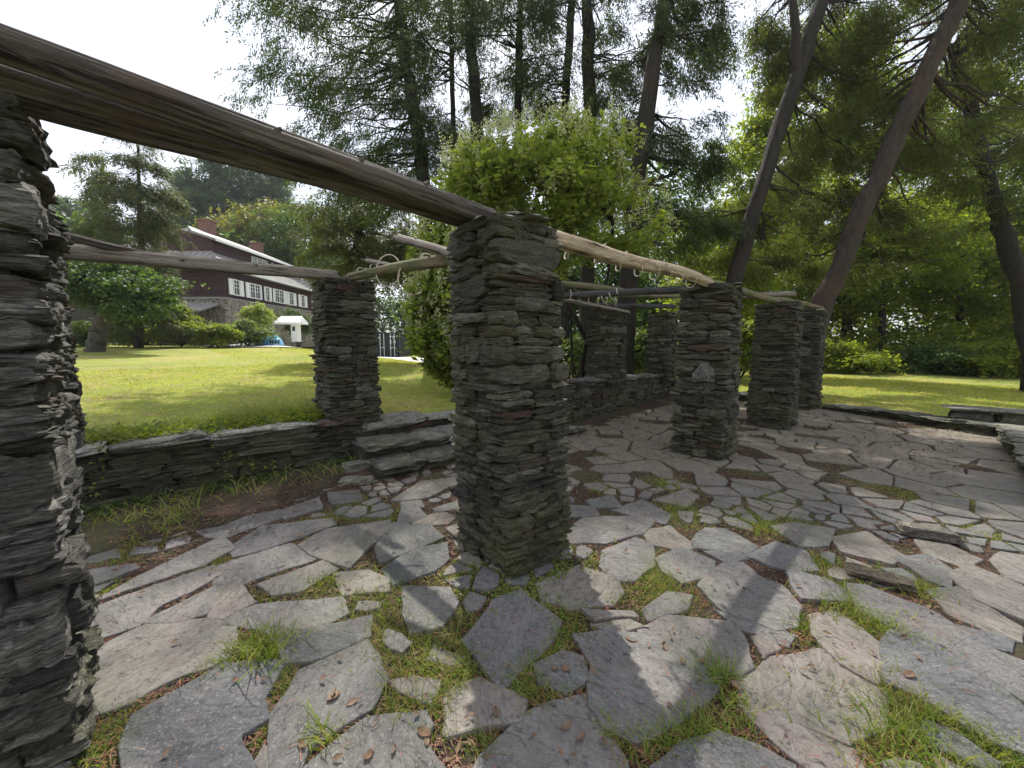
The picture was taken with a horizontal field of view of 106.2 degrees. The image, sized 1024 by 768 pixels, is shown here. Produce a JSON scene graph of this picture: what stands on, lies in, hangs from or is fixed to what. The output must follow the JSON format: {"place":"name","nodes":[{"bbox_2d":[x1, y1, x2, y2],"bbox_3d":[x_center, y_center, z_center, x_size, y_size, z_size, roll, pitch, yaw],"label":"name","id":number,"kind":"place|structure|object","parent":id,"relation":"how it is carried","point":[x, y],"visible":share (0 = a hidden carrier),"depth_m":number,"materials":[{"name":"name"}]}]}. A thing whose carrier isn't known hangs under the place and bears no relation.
{"place":"outdoors","nodes":[
{"label":"outdoors","id":0,"kind":"place"},
{"bbox_2d":[210,347,418,372],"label":"distant lawn grass","id":1,"kind":"structure","parent":0,"point":[293,348],"depth_m":16.62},
{"bbox_2d":[0,0,1023,342],"label":"sky","id":2,"kind":"structure","parent":0,"point":[166,42],"materials":[{"name":"white"}]},
{"bbox_2d":[51,401,1023,767],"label":"stone paving","id":3,"kind":"structure","parent":0,"point":[201,721],"depth_m":2.06,"materials":[{"name":"stone"}]},
{"bbox_2d":[75,417,356,510],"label":"stone wall","id":4,"kind":"structure","parent":3,"relation":"on","point":[146,467],"depth_m":3.84,"materials":[{"name":"stone"}]},
{"bbox_2d":[57,257,90,506],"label":"stone pillar","id":5,"kind":"structure","parent":4,"relation":"on","point":[74,385],"depth_m":3.34,"materials":[{"name":"stone"}]},
{"bbox_2d":[59,244,339,278],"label":"log beam","id":6,"kind":"structure","parent":5,"relation":"on","point":[85,253],"depth_m":3.89,"materials":[{"name":"wood"}]},
{"bbox_2d":[64,232,142,251],"bbox_3d":[-3.631,-1.252,3.595,0.102,0.174,1.003,3,7,29],"label":"branch pole","id":7,"kind":"object","parent":6,"relation":"on","point":[91,242],"visible":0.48,"depth_m":3.42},
{"bbox_2d":[83,406,326,449],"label":"wall top leaves","id":8,"kind":"object","parent":4,"relation":"on","point":[229,424],"visible":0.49,"depth_m":4.12,"materials":[{"name":"green plant"}]},
{"bbox_2d":[83,392,370,445],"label":"wall top grass","id":9,"kind":"structure","parent":4,"relation":"on","point":[258,409],"depth_m":4.55,"materials":[{"name":"plant"}]},
{"bbox_2d":[279,692,347,752],"bbox_3d":[-0.741,1.295,1.459,0.354,0.116,0.278,0,6,0],"label":"grass tuft","id":10,"kind":"object","parent":3,"relation":"on","point":[321,727],"visible":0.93,"depth_m":1.45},
{"bbox_2d":[351,410,587,478],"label":"garden steps","id":11,"kind":"structure","parent":3,"relation":"on","point":[405,442],"depth_m":4.90,"materials":[{"name":"stone"}]},
{"bbox_2d":[81,405,1000,767],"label":"pine needles","id":12,"kind":"object","parent":3,"relation":"on","point":[641,751],"visible":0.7,"depth_m":1.91,"materials":[{"name":"plant"}]},
{"bbox_2d":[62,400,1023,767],"bbox_3d":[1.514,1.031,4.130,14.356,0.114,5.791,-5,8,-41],"label":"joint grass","id":13,"kind":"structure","parent":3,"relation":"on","point":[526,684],"depth_m":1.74,"materials":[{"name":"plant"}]},
{"bbox_2d":[561,373,675,423],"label":"stone wall","id":14,"kind":"structure","parent":3,"relation":"on","point":[587,397],"depth_m":8.08,"materials":[{"name":"stone"}]},
{"bbox_2d":[584,307,628,383],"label":"stone pillar","id":15,"kind":"structure","parent":14,"relation":"on","point":[606,343],"depth_m":7.97,"materials":[{"name":"stone"}]},
{"bbox_2d":[561,299,630,313],"bbox_3d":[1.536,-1.510,7.385,2.077,0.082,0.081,3,4,-30],"label":"branch pole","id":16,"kind":"object","parent":15,"relation":"attached to","point":[578,302],"visible":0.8,"depth_m":7.39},
{"bbox_2d":[574,303,676,308],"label":"log beam","id":17,"kind":"structure","parent":15,"relation":"on","point":[642,306],"depth_m":8.97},
{"bbox_2d":[645,312,678,380],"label":"stone pillar","id":18,"kind":"structure","parent":14,"relation":"on","point":[661,349],"depth_m":10.15,"materials":[{"name":"stone"}]},
{"bbox_2d":[672,632,760,701],"bbox_3d":[0.925,1.255,1.695,0.384,0.135,0.394,-2,6,-14],"label":"grass tuft","id":19,"kind":"object","parent":3,"relation":"on","point":[715,672],"visible":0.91,"depth_m":1.71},
{"bbox_2d":[845,562,918,592],"bbox_3d":[2.310,1.210,2.423,0.328,0.044,0.164,4,7,35],"label":"loose stone","id":20,"kind":"object","parent":3,"relation":"on","point":[887,578],"visible":0.99,"depth_m":2.40,"materials":[{"name":"stone"}]},
{"bbox_2d":[814,586,953,657],"bbox_3d":[1.934,1.250,2.105,0.555,0.070,0.530,2,6,23],"label":"grass tuft","id":21,"kind":"object","parent":3,"relation":"on","point":[870,630],"visible":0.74,"depth_m":2.05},
{"bbox_2d":[821,404,1007,436],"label":"stone wall","id":22,"kind":"structure","parent":3,"relation":"on","point":[981,427],"depth_m":7.05,"materials":[{"name":"stone"}]},
{"bbox_2d":[940,404,1023,425],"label":"stone block","id":23,"kind":"structure","parent":22,"relation":"on","point":[1014,416],"depth_m":6.50,"materials":[{"name":"stone"}]},
{"bbox_2d":[891,520,963,544],"bbox_3d":[3.190,1.138,2.961,0.367,0.085,0.175,4,7,32],"label":"loose stone","id":24,"kind":"object","parent":3,"relation":"on","point":[923,531],"visible":0.99,"depth_m":2.92,"materials":[{"name":"stone"}]},
{"bbox_2d":[992,423,1023,476],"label":"stone wall","id":25,"kind":"structure","parent":3,"relation":"on","point":[1010,437],"depth_m":5.24,"materials":[{"name":"stone"}]},
{"bbox_2d":[72,344,1023,499],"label":"lawn","id":26,"kind":"structure","parent":0,"point":[126,358],"depth_m":9.55,"materials":[{"name":"plant"}]},
{"bbox_2d":[50,192,95,233],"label":"pine tree","id":27,"kind":"object","parent":26,"relation":"on","point":[63,202],"visible":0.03,"depth_m":57.11,"materials":[{"name":"green plant"}]},
{"bbox_2d":[69,320,117,346],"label":"shrub","id":28,"kind":"object","parent":26,"relation":"on","point":[82,334],"visible":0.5,"depth_m":20.48,"materials":[{"name":"green plant"}]},
{"bbox_2d":[56,137,196,347],"bbox_3d":[-20.348,-7.308,20.139,6.916,11.208,5.688,0,6,0],"label":"cedar tree","id":29,"kind":"object","parent":26,"relation":"on","point":[106,188],"visible":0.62,"depth_m":19.58,"materials":[{"name":"green plant"}]},
{"bbox_2d":[64,260,209,351],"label":"shade tree","id":30,"kind":"object","parent":26,"relation":"on","point":[106,288],"visible":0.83,"depth_m":15.94,"materials":[{"name":"green plant"}]},
{"bbox_2d":[51,202,293,264],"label":"woods","id":31,"kind":"object","parent":26,"relation":"on","point":[65,220],"depth_m":45.86,"materials":[{"name":"green plant"}]},
{"bbox_2d":[145,300,211,346],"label":"shrub","id":32,"kind":"object","parent":26,"relation":"on","point":[188,323],"visible":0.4,"depth_m":22.56,"materials":[{"name":"green plant"}]},
{"bbox_2d":[145,171,212,226],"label":"pine tree","id":33,"kind":"object","parent":26,"relation":"on","point":[180,186],"visible":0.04,"depth_m":55.85,"materials":[{"name":"green plant"}]},
{"bbox_2d":[68,218,315,348],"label":"house","id":34,"kind":"structure","parent":26,"relation":"on","point":[225,298],"depth_m":29.20,"materials":[{"name":"red"}]},
{"bbox_2d":[228,278,244,296],"bbox_3d":[-20.549,-7.184,28.663,0.102,1.170,1.560,0,6,0],"label":"window","id":35,"kind":"structure","parent":34,"relation":"in","point":[236,287],"depth_m":28.65,"materials":[{"name":"white paint"}]},
{"bbox_2d":[245,282,262,299],"bbox_3d":[-20.549,-7.400,30.752,0.102,1.170,2.160,0,6,0],"label":"window","id":36,"kind":"structure","parent":34,"relation":"in","point":[254,291],"depth_m":30.56,"materials":[{"name":"white paint"}]},
{"bbox_2d":[272,288,286,303],"bbox_3d":[-20.549,-7.732,33.960,0.102,1.170,2.210,0,6,0],"label":"window","id":37,"kind":"structure","parent":34,"relation":"in","point":[278,296],"depth_m":33.92,"materials":[{"name":"white paint"}]},
{"bbox_2d":[154,154,259,227],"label":"pine tree","id":38,"kind":"object","parent":26,"relation":"on","point":[225,176],"visible":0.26,"depth_m":56.99,"materials":[{"name":"green plant"}]},
{"bbox_2d":[185,321,248,347],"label":"shrub","id":39,"kind":"object","parent":26,"relation":"on","point":[218,335],"visible":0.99,"depth_m":22.68,"materials":[{"name":"green plant"}]},
{"bbox_2d":[192,206,250,247],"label":"broadleaf tree","id":40,"kind":"object","parent":26,"relation":"on","point":[217,220],"visible":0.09,"depth_m":48.45,"materials":[{"name":"green plant"}]},
{"bbox_2d":[193,166,285,241],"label":"pine tree","id":41,"kind":"object","parent":26,"relation":"on","point":[246,188],"visible":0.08,"depth_m":61.39,"materials":[{"name":"green plant"}]},
{"bbox_2d":[229,318,281,345],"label":"shrub","id":42,"kind":"object","parent":26,"relation":"on","point":[252,338],"visible":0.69,"depth_m":24.53,"materials":[{"name":"green plant"}]},
{"bbox_2d":[233,301,277,329],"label":"shrub","id":43,"kind":"object","parent":26,"relation":"on","point":[260,315],"visible":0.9,"depth_m":26.67,"materials":[{"name":"green plant"}]},
{"bbox_2d":[216,196,312,260],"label":"broadleaf tree","id":44,"kind":"object","parent":26,"relation":"on","point":[240,229],"visible":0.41,"depth_m":46.27,"materials":[{"name":"green plant"}]},
{"bbox_2d":[77,358,455,429],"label":"lawn grass","id":45,"kind":"structure","parent":26,"relation":"on","point":[230,381],"depth_m":8.15,"materials":[{"name":"plant"}]},
{"bbox_2d":[248,174,306,264],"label":"pine tree","id":46,"kind":"object","parent":26,"relation":"on","point":[281,191],"visible":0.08,"depth_m":65.40,"materials":[{"name":"green plant"}]},
{"bbox_2d":[273,316,307,341],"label":"well house","id":47,"kind":"structure","parent":26,"relation":"on","point":[295,322],"depth_m":29.95,"materials":[{"name":"white paint"}]},
{"bbox_2d":[270,305,312,347],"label":"shrub","id":48,"kind":"object","parent":26,"relation":"on","point":[306,329],"visible":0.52,"depth_m":32.48,"materials":[{"name":"green plant"}]},
{"bbox_2d":[241,195,352,279],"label":"broadleaf tree","id":49,"kind":"object","parent":26,"relation":"on","point":[282,251],"visible":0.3,"depth_m":43.91,"materials":[{"name":"green plant"}]},
{"bbox_2d":[275,187,418,296],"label":"cedar tree","id":50,"kind":"object","parent":26,"relation":"on","point":[369,245],"visible":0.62,"depth_m":13.82,"materials":[{"name":"green plant"}]},
{"bbox_2d":[202,0,533,351],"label":"cedar tree","id":51,"kind":"object","parent":26,"relation":"on","point":[352,55],"visible":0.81,"depth_m":10.78,"materials":[{"name":"green plant"}]},
{"bbox_2d":[330,269,416,334],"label":"woods","id":52,"kind":"object","parent":26,"relation":"on","point":[389,328],"visible":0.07,"depth_m":56.73,"materials":[{"name":"green plant"}]},
{"bbox_2d":[374,278,408,332],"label":"broadleaf tree","id":53,"kind":"object","parent":26,"relation":"on","point":[391,320],"visible":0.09,"depth_m":59.02,"materials":[{"name":"green plant"}]},
{"bbox_2d":[375,332,411,356],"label":"shipping container","id":54,"kind":"object","parent":26,"relation":"on","point":[389,344],"visible":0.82,"depth_m":40.16,"materials":[{"name":"grey metal"}]},
{"bbox_2d":[377,334,387,355],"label":"door","id":55,"kind":"structure","parent":54,"relation":"in","point":[382,345],"depth_m":40.13,"materials":[{"name":"grey metal"}]},
{"bbox_2d":[387,334,397,355],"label":"door","id":56,"kind":"structure","parent":54,"relation":"in","point":[392,341],"depth_m":40.13,"materials":[{"name":"grey metal"}]},
{"bbox_2d":[352,0,583,194],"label":"cedar tree","id":57,"kind":"object","parent":26,"relation":"on","point":[475,85],"visible":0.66,"depth_m":11.15,"materials":[{"name":"green plant"}]},
{"bbox_2d":[423,0,613,194],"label":"cedar tree","id":58,"kind":"object","parent":26,"relation":"on","point":[518,105],"visible":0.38,"depth_m":11.94,"materials":[{"name":"green plant"}]},
{"bbox_2d":[396,91,686,393],"bbox_3d":[0.807,-2.744,7.932,6.008,5.721,3.473,0,6,0],"label":"hydrangea bush","id":59,"kind":"object","parent":26,"relation":"on","point":[504,174],"visible":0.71,"depth_m":7.11,"materials":[{"name":"green plant"}]},
{"bbox_2d":[554,334,583,377],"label":"shrub","id":60,"kind":"object","parent":26,"relation":"on","point":[578,342],"visible":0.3,"depth_m":12.45,"materials":[{"name":"green plant"}]},
{"bbox_2d":[487,0,679,377],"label":"cedar tree","id":61,"kind":"object","parent":26,"relation":"on","point":[588,25],"visible":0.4,"depth_m":11.85,"materials":[{"name":"green plant"}]},
{"bbox_2d":[558,226,696,338],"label":"background tree","id":62,"kind":"object","parent":26,"relation":"on","point":[614,277],"visible":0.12,"depth_m":22.21,"materials":[{"name":"plant"}]},
{"bbox_2d":[544,128,752,322],"bbox_3d":[10.725,-11.002,32.686,17.835,17.970,14.228,0,6,0],"label":"background tree","id":63,"kind":"object","parent":26,"relation":"on","point":[674,193],"visible":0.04,"depth_m":29.84,"materials":[{"name":"plant"}]},
{"bbox_2d":[634,324,677,373],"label":"shrub","id":64,"kind":"object","parent":26,"relation":"on","point":[641,341],"visible":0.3,"depth_m":13.26,"materials":[{"name":"green plant"}]},
{"bbox_2d":[576,0,757,373],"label":"cedar tree","id":65,"kind":"object","parent":26,"relation":"on","point":[665,32],"visible":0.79,"depth_m":10.32,"materials":[{"name":"green plant"}]},
{"bbox_2d":[618,228,779,344],"bbox_3d":[12.796,-5.745,27.335,11.291,11.309,9.936,2,6,21],"label":"background tree","id":66,"kind":"object","parent":26,"relation":"on","point":[713,245],"visible":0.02,"depth_m":26.18,"materials":[{"name":"plant"}]},
{"bbox_2d":[737,317,756,379],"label":"shrub","id":67,"kind":"object","parent":26,"relation":"on","point":[745,357],"visible":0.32,"depth_m":13.95,"materials":[{"name":"green plant"}]},
{"bbox_2d":[645,8,919,330],"bbox_3d":[11.475,-8.254,18.087,11.700,15.578,6.908,0,6,0],"label":"maple tree","id":68,"kind":"object","parent":26,"relation":"on","point":[752,147],"visible":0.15,"depth_m":17.48,"materials":[{"name":"green plant"}]},
{"bbox_2d":[650,0,948,288],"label":"cedar tree","id":69,"kind":"object","parent":26,"relation":"on","point":[802,55],"visible":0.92,"depth_m":10.69,"materials":[{"name":"green plant"}]},
{"bbox_2d":[747,167,919,319],"bbox_3d":[19.207,-7.427,25.153,11.324,12.491,8.830,0,6,0],"label":"woodland tree","id":70,"kind":"object","parent":26,"relation":"on","point":[793,286],"visible":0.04,"depth_m":23.82,"materials":[{"name":"plant"}]},
{"bbox_2d":[822,339,907,375],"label":"shrub","id":71,"kind":"object","parent":26,"relation":"on","point":[861,361],"visible":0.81,"depth_m":18.50,"materials":[{"name":"green plant"}]},
{"bbox_2d":[757,181,977,355],"bbox_3d":[20.239,-6.215,23.174,10.218,10.529,9.882,-5,8,-40],"label":"woodland tree","id":72,"kind":"object","parent":26,"relation":"on","point":[849,317],"visible":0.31,"depth_m":22.16,"materials":[{"name":"plant"}]},
{"bbox_2d":[804,49,955,340],"bbox_3d":[27.480,-13.186,31.066,13.831,22.747,10.683,0,6,0],"label":"woodland tree","id":73,"kind":"object","parent":26,"relation":"on","point":[901,170],"visible":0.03,"depth_m":28.88,"materials":[{"name":"plant"}]},
{"bbox_2d":[739,373,1023,415],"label":"lawn grass","id":74,"kind":"structure","parent":26,"relation":"on","point":[919,385],"depth_m":11.60,"materials":[{"name":"plant"}]},
{"bbox_2d":[747,172,1023,341],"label":"woods","id":75,"kind":"object","parent":26,"relation":"on","point":[931,303],"visible":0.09,"depth_m":26.86,"materials":[{"name":"plant"}]},
{"bbox_2d":[766,0,1023,341],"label":"cedar tree","id":76,"kind":"object","parent":26,"relation":"on","point":[848,237],"visible":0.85,"depth_m":10.27,"materials":[{"name":"green plant"}]},
{"bbox_2d":[810,187,1016,368],"bbox_3d":[21.633,-5.567,21.396,8.584,9.549,7.793,-6,8,-44],"label":"woodland tree","id":77,"kind":"object","parent":26,"relation":"on","point":[946,271],"visible":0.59,"depth_m":20.04,"materials":[{"name":"plant"}]},
{"bbox_2d":[822,309,1013,372],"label":"woods","id":78,"kind":"object","parent":26,"relation":"on","point":[862,338],"visible":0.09,"depth_m":20.95,"materials":[{"name":"plant"}]},
{"bbox_2d":[862,341,1013,376],"bbox_3d":[21.045,-1.113,18.586,5.616,1.901,5.189,0,6,0],"label":"shrub","id":79,"kind":"object","parent":26,"relation":"on","point":[924,353],"visible":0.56,"depth_m":18.21,"materials":[{"name":"green plant"}]},
{"bbox_2d":[857,206,1023,361],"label":"woodland tree","id":80,"kind":"object","parent":26,"relation":"on","point":[958,318],"visible":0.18,"depth_m":24.09,"materials":[{"name":"plant"}]},
{"bbox_2d":[883,0,1023,391],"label":"cedar tree","id":81,"kind":"object","parent":26,"relation":"on","point":[1003,230],"visible":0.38,"depth_m":11.63,"materials":[{"name":"green plant"}]},
{"bbox_2d":[890,62,1023,214],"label":"woodland tree","id":82,"kind":"object","parent":26,"relation":"on","point":[987,136],"visible":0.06,"depth_m":28.54,"materials":[{"name":"plant"}]},
{"bbox_2d":[893,182,1023,315],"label":"woodland tree","id":83,"kind":"object","parent":26,"relation":"on","point":[982,264],"visible":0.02,"depth_m":25.11,"materials":[{"name":"plant"}]},
{"bbox_2d":[918,221,1023,353],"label":"woodland tree","id":84,"kind":"object","parent":26,"relation":"on","point":[990,328],"visible":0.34,"depth_m":21.89,"materials":[{"name":"plant"}]},
{"bbox_2d":[931,338,1021,378],"bbox_3d":[22.196,-1.078,17.348,5.648,2.034,4.016,0,6,0],"label":"shrub","id":85,"kind":"object","parent":26,"relation":"on","point":[995,365],"visible":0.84,"depth_m":16.96,"materials":[{"name":"green plant"}]},
{"bbox_2d":[75,394,1023,767],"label":"soil","id":86,"kind":"structure","parent":0,"point":[239,500],"depth_m":2.99,"materials":[{"name":"soil"}]},
{"bbox_2d":[0,84,103,767],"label":"stone pillar","id":87,"kind":"structure","parent":86,"relation":"on","point":[51,642],"depth_m":1.28,"materials":[{"name":"stone"}]},
{"bbox_2d":[0,64,466,226],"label":"log beam","id":88,"kind":"structure","parent":87,"relation":"on","point":[40,98],"depth_m":1.43,"materials":[{"name":"wood"}]},
{"bbox_2d":[104,498,214,536],"bbox_3d":[-2.887,1.050,3.139,0.734,0.146,0.625,-5,8,-40],"label":"grass tuft","id":89,"kind":"object","parent":86,"relation":"on","point":[170,512],"visible":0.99,"depth_m":3.20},
{"bbox_2d":[81,450,386,531],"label":"wall foot grass","id":90,"kind":"structure","parent":86,"relation":"on","point":[162,500],"depth_m":3.54,"materials":[{"name":"plant"}]},
{"bbox_2d":[190,602,323,682],"bbox_3d":[-1.205,1.222,1.873,0.767,0.171,0.480,0,6,0],"label":"grass tuft","id":91,"kind":"object","parent":86,"relation":"on","point":[269,649],"visible":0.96,"depth_m":1.83,"materials":[{"name":"plant"}]},
{"bbox_2d":[309,277,383,458],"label":"stone pillar","id":92,"kind":"structure","parent":86,"relation":"on","point":[345,358],"depth_m":4.82,"materials":[{"name":"stone"}]},
{"bbox_2d":[343,254,449,280],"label":"log beam","id":93,"kind":"structure","parent":92,"relation":"on","point":[429,262],"depth_m":3.71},
{"bbox_2d":[393,234,449,257],"bbox_3d":[-0.688,-1.144,3.222,1.004,0.101,0.094,27,21,33],"label":"log stub","id":94,"kind":"object","parent":93,"relation":"on","point":[437,249],"visible":0.68,"depth_m":3.23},
{"bbox_2d":[337,475,373,485],"bbox_3d":[-1.663,1.030,4.112,0.356,0.059,0.184,-1,6,-12],"label":"loose stone","id":95,"kind":"object","parent":86,"relation":"on","point":[354,480],"visible":1,"depth_m":4.06,"materials":[{"name":"stone"}]},
{"bbox_2d":[341,459,369,472],"bbox_3d":[-1.702,0.954,4.550,0.584,0.123,0.269,-4,7,-32],"label":"loose stone","id":96,"kind":"object","parent":86,"relation":"on","point":[354,466],"visible":0.46,"depth_m":4.41,"materials":[{"name":"stone"}]},
{"bbox_2d":[444,211,575,581],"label":"stone pillar","id":97,"kind":"structure","parent":86,"relation":"on","point":[508,439],"depth_m":2.49,"materials":[{"name":"stone"}]},
{"bbox_2d":[0,23,495,221],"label":"log beam","id":98,"kind":"structure","parent":97,"relation":"on","point":[23,51],"depth_m":1.45,"materials":[{"name":"wood"}]},
{"bbox_2d":[555,229,714,286],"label":"log beam","id":99,"kind":"structure","parent":97,"relation":"on","point":[580,246],"depth_m":3.34,"materials":[{"name":"wood"}]},
{"bbox_2d":[364,538,659,655],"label":"ground weeds","id":100,"kind":"object","parent":86,"relation":"on","point":[532,581],"visible":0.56,"depth_m":2.40,"materials":[{"name":"green plant"}]},
{"bbox_2d":[109,399,964,767],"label":"leaf litter","id":101,"kind":"object","parent":86,"relation":"on","point":[447,759],"visible":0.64,"depth_m":2.65,"materials":[{"name":"plant"}]},
{"bbox_2d":[669,282,746,460],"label":"stone pillar","id":102,"kind":"structure","parent":86,"relation":"on","point":[705,407],"depth_m":4.94,"materials":[{"name":"stone"}]},
{"bbox_2d":[564,286,686,298],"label":"log beam","id":103,"kind":"structure","parent":102,"relation":"on","point":[631,292],"depth_m":5.36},
{"bbox_2d":[562,280,624,290],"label":"log beam","id":104,"kind":"structure","parent":103,"relation":"on","point":[579,285],"depth_m":5.95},
{"bbox_2d":[683,279,781,302],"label":"log beam","id":105,"kind":"structure","parent":102,"relation":"on","point":[761,296],"depth_m":6.07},
{"bbox_2d":[741,291,796,298],"bbox_3d":[4.591,-1.606,6.928,1.296,0.103,0.088,-5,7,-14],"label":"log stub","id":106,"kind":"object","parent":105,"relation":"on","point":[783,294],"visible":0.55,"depth_m":6.96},
{"bbox_2d":[744,300,804,430],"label":"stone pillar","id":107,"kind":"structure","parent":86,"relation":"on","point":[773,391],"depth_m":6.69,"materials":[{"name":"stone"}]},
{"bbox_2d":[797,308,828,409],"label":"stone pillar","id":108,"kind":"structure","parent":86,"relation":"on","point":[813,337],"depth_m":8.71,"materials":[{"name":"stone"}]},
{"bbox_2d":[771,654,1020,767],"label":"grass tuft","id":109,"kind":"object","parent":86,"relation":"on","point":[884,712],"visible":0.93,"depth_m":1.45,"materials":[{"name":"plant"}]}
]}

